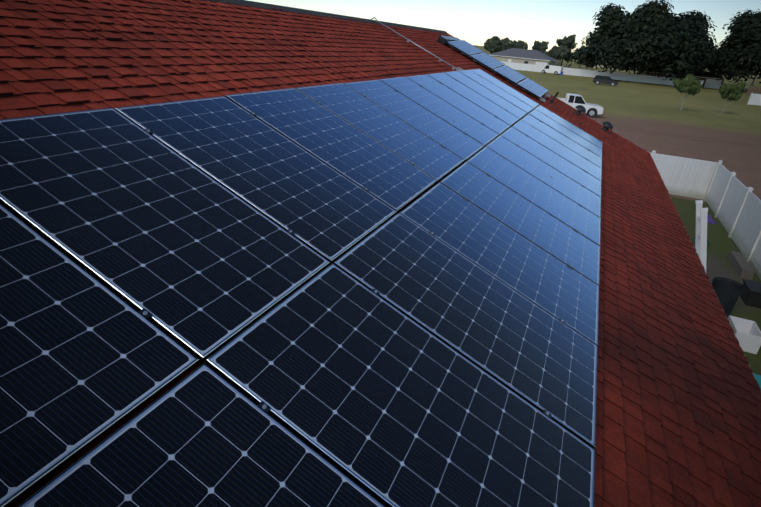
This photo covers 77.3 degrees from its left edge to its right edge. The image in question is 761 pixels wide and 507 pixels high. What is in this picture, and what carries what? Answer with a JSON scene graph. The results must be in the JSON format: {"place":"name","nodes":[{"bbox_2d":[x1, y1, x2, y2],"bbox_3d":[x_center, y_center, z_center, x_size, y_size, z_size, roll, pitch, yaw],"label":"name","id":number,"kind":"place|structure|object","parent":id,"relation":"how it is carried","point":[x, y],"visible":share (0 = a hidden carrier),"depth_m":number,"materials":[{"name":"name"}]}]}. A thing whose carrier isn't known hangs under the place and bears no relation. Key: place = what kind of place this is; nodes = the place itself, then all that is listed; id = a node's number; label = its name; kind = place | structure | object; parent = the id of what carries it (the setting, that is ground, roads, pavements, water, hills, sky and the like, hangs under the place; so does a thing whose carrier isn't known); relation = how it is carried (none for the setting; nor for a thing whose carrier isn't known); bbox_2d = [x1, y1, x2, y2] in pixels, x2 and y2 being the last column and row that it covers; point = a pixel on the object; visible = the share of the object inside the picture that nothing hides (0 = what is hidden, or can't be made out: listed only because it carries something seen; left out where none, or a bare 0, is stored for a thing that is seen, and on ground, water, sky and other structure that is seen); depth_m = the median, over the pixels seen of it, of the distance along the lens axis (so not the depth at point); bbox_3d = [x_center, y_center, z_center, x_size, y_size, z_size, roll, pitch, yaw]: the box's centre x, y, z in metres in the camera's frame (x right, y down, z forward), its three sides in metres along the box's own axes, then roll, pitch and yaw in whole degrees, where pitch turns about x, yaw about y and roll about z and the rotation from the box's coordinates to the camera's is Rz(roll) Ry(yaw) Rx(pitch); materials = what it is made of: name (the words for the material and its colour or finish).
{"place":"outdoors","nodes":[
{"label":"outdoors","id":0,"kind":"place"},
{"bbox_2d":[248,0,738,51],"label":"sky","id":1,"kind":"structure","parent":0,"point":[474,22],"materials":[{"name":"white"}]},
{"bbox_2d":[473,45,760,374],"bbox_3d":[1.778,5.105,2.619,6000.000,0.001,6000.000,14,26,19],"label":"ground","id":2,"kind":"structure","parent":0,"point":[650,117],"depth_m":45.22,"materials":[{"name":"green plant"}]},
{"bbox_2d":[483,36,498,53],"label":"tree","id":3,"kind":"object","parent":2,"relation":"on","point":[487,43],"depth_m":199.39,"materials":[{"name":"green plant"}]},
{"bbox_2d":[488,37,509,52],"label":"tree","id":4,"kind":"object","parent":2,"relation":"on","point":[496,45],"depth_m":172.60,"materials":[{"name":"green plant"}]},
{"bbox_2d":[508,40,522,48],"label":"tree","id":5,"kind":"object","parent":2,"relation":"on","point":[514,44],"depth_m":185.21,"materials":[{"name":"green plant"}]},
{"bbox_2d":[517,40,527,48],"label":"tree","id":6,"kind":"object","parent":2,"relation":"on","point":[523,44],"depth_m":195.69,"materials":[{"name":"green plant"}]},
{"bbox_2d":[488,48,557,65],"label":"house","id":7,"kind":"structure","parent":2,"relation":"on","point":[526,56],"depth_m":152.09,"materials":[{"name":"grey"}]},
{"bbox_2d":[532,40,546,51],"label":"tree","id":8,"kind":"object","parent":2,"relation":"on","point":[538,45],"depth_m":204.25,"materials":[{"name":"green plant"}]},
{"bbox_2d":[541,41,548,49],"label":"tree","id":9,"kind":"object","parent":2,"relation":"on","point":[545,43],"depth_m":319.21,"materials":[{"name":"green plant"}]},
{"bbox_2d":[540,65,562,74],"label":"white van","id":10,"kind":"object","parent":2,"relation":"on","point":[556,70],"depth_m":124.80,"materials":[{"name":"white paint"}]},
{"bbox_2d":[548,45,556,57],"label":"tree","id":11,"kind":"object","parent":2,"relation":"on","point":[552,51],"depth_m":198.14,"materials":[{"name":"green plant"}]},
{"bbox_2d":[553,45,571,65],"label":"tree","id":12,"kind":"object","parent":2,"relation":"on","point":[562,52],"depth_m":191.79,"materials":[{"name":"green plant"}]},
{"bbox_2d":[555,34,577,65],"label":"tree","id":13,"kind":"object","parent":2,"relation":"on","point":[568,42],"depth_m":194.74,"materials":[{"name":"green plant"}]},
{"bbox_2d":[563,52,573,66],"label":"tree","id":14,"kind":"object","parent":2,"relation":"on","point":[568,58],"depth_m":193.39,"materials":[{"name":"green plant"}]},
{"bbox_2d":[574,44,585,67],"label":"tree","id":15,"kind":"object","parent":2,"relation":"on","point":[577,52],"depth_m":194.34,"materials":[{"name":"green plant"}]},
{"bbox_2d":[558,93,603,117],"bbox_3d":[19.070,-14.776,47.213,5.720,1.925,2.004,11,25,13],"label":"white pickup truck","id":16,"kind":"object","parent":2,"relation":"on","point":[575,100],"depth_m":46.14,"materials":[{"name":"white paint"}]},
{"bbox_2d":[500,61,703,88],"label":"field fence","id":17,"kind":"object","parent":2,"relation":"on","point":[594,73],"depth_m":125.40,"materials":[{"name":"white plastic"}]},
{"bbox_2d":[592,75,618,85],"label":"dark suv","id":18,"kind":"object","parent":2,"relation":"on","point":[598,79],"depth_m":97.61,"materials":[{"name":"grey paint"}]},
{"bbox_2d":[568,0,721,80],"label":"oak tree","id":19,"kind":"object","parent":2,"relation":"on","point":[652,35],"depth_m":114.21,"materials":[{"name":"green plant"}]},
{"bbox_2d":[649,150,718,199],"bbox_3d":[5.176,-5.476,24.485,20.871,2.185,0.151,14,26,19],"label":"yard fence","id":20,"kind":"object","parent":2,"relation":"on","point":[686,177],"depth_m":21.33,"materials":[{"name":"plastic"}]},
{"bbox_2d":[644,69,725,88],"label":"brick house","id":21,"kind":"structure","parent":2,"relation":"on","point":[711,82],"depth_m":125.18,"materials":[{"name":"grey"}]},
{"bbox_2d":[672,74,702,110],"bbox_3d":[37.791,-19.870,59.156,3.404,4.709,2.782,14,26,19],"label":"young tree","id":22,"kind":"object","parent":2,"relation":"on","point":[689,84],"depth_m":58.18,"materials":[{"name":"green plant"}]},
{"bbox_2d":[695,200,707,271],"bbox_3d":[5.128,1.078,7.632,1.210,3.727,0.480,14,26,19],"label":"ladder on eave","id":23,"kind":"object","parent":2,"relation":"on","point":[701,234],"depth_m":7.08,"materials":[{"name":"white metal"}]},
{"bbox_2d":[695,212,715,223],"bbox_3d":[12.964,-1.473,18.944,0.602,0.132,1.355,14,26,19],"label":"blue tarp","id":24,"kind":"object","parent":2,"relation":"on","point":[710,219],"depth_m":18.69,"materials":[{"name":"purple"}]},
{"bbox_2d":[691,237,760,308],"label":"yard clutter","id":25,"kind":"object","parent":2,"relation":"on","point":[750,294],"depth_m":12.75,"materials":[{"name":"black plastic"}]},
{"bbox_2d":[712,277,743,318],"bbox_3d":[8.307,1.102,11.579,0.650,0.860,0.650,14,26,19],"label":"trash barrel","id":26,"kind":"object","parent":2,"relation":"on","point":[728,292],"depth_m":11.35,"materials":[{"name":"grey plastic"}]},
{"bbox_2d":[699,13,760,83],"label":"oak tree","id":27,"kind":"object","parent":2,"relation":"on","point":[739,50],"depth_m":116.34,"materials":[{"name":"green plant"}]},
{"bbox_2d":[703,160,760,279],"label":"fence","id":28,"kind":"object","parent":2,"relation":"on","point":[732,201],"depth_m":16.84,"materials":[{"name":"plastic"}]},
{"bbox_2d":[718,82,745,113],"bbox_3d":[44.099,-19.697,60.464,2.856,4.310,3.050,14,26,19],"label":"young tree","id":29,"kind":"object","parent":2,"relation":"on","point":[731,92],"depth_m":59.39,"materials":[{"name":"green plant"}]},
{"bbox_2d":[728,315,760,353],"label":"white crate","id":30,"kind":"object","parent":2,"relation":"on","point":[747,333],"depth_m":10.30,"materials":[{"name":"plastic"}]},
{"bbox_2d":[746,86,760,94],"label":"brown wooden fence","id":31,"kind":"object","parent":2,"relation":"on","point":[754,90],"depth_m":108.55,"materials":[{"name":"brown wood"}]},
{"bbox_2d":[747,93,760,105],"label":"field fence","id":32,"kind":"object","parent":2,"relation":"on","point":[754,99],"depth_m":79.46,"materials":[{"name":"white plastic"}]},
{"bbox_2d":[753,373,760,387],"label":"teal tarp","id":33,"kind":"object","parent":2,"relation":"on","point":[758,377],"depth_m":9.28,"materials":[{"name":"teal plastic"}]},
{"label":"house walls","id":34,"kind":"object","parent":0,"visible":0},
{"bbox_2d":[200,0,755,378],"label":"roof trim","id":35,"kind":"structure","parent":34,"relation":"on","point":[276,7],"depth_m":8.28,"materials":[{"name":"white metal"}]},
{"bbox_2d":[0,0,760,506],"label":"roof shingles","id":36,"kind":"object","parent":35,"relation":"on","point":[678,410],"depth_m":4.09,"materials":[{"name":"red tile"}]},
{"bbox_2d":[0,69,601,506],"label":"solar panels","id":37,"kind":"object","parent":36,"relation":"on","point":[436,345],"depth_m":2.32,"materials":[{"name":"silicon solar cells"},{"name":"glass"},{"name":"aluminium"}]},
{"bbox_2d":[371,17,462,70],"bbox_3d":[-0.238,-4.851,10.877,4.510,1.013,0.140,14,26,19],"label":"conduit run","id":38,"kind":"object","parent":36,"relation":"on","point":[453,68],"depth_m":10.46,"materials":[{"name":"metal"}]},
{"bbox_2d":[437,35,550,101],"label":"solar panels","id":39,"kind":"object","parent":36,"relation":"on","point":[508,73],"depth_m":12.99,"materials":[{"name":"silicon solar cells"},{"name":"glass"},{"name":"aluminium"}]},
{"bbox_2d":[546,92,558,105],"bbox_3d":[4.805,-4.315,13.156,0.320,0.334,0.300,35,31,9],"label":"vent pipe stack","id":40,"kind":"object","parent":36,"relation":"on","point":[553,99],"depth_m":13.15,"materials":[{"name":"black plastic"}]},
{"bbox_2d":[572,105,585,117],"bbox_3d":[5.831,-4.197,13.904,0.420,0.264,0.400,35,31,9],"label":"vent hood","id":41,"kind":"object","parent":36,"relation":"on","point":[580,109],"depth_m":13.80,"materials":[{"name":"black plastic"}]},
{"bbox_2d":[597,121,612,134],"bbox_3d":[6.515,-3.661,13.687,0.420,0.264,0.400,35,31,9],"label":"vent hood","id":42,"kind":"object","parent":36,"relation":"on","point":[607,125],"depth_m":13.58,"materials":[{"name":"black plastic"}]}
]}

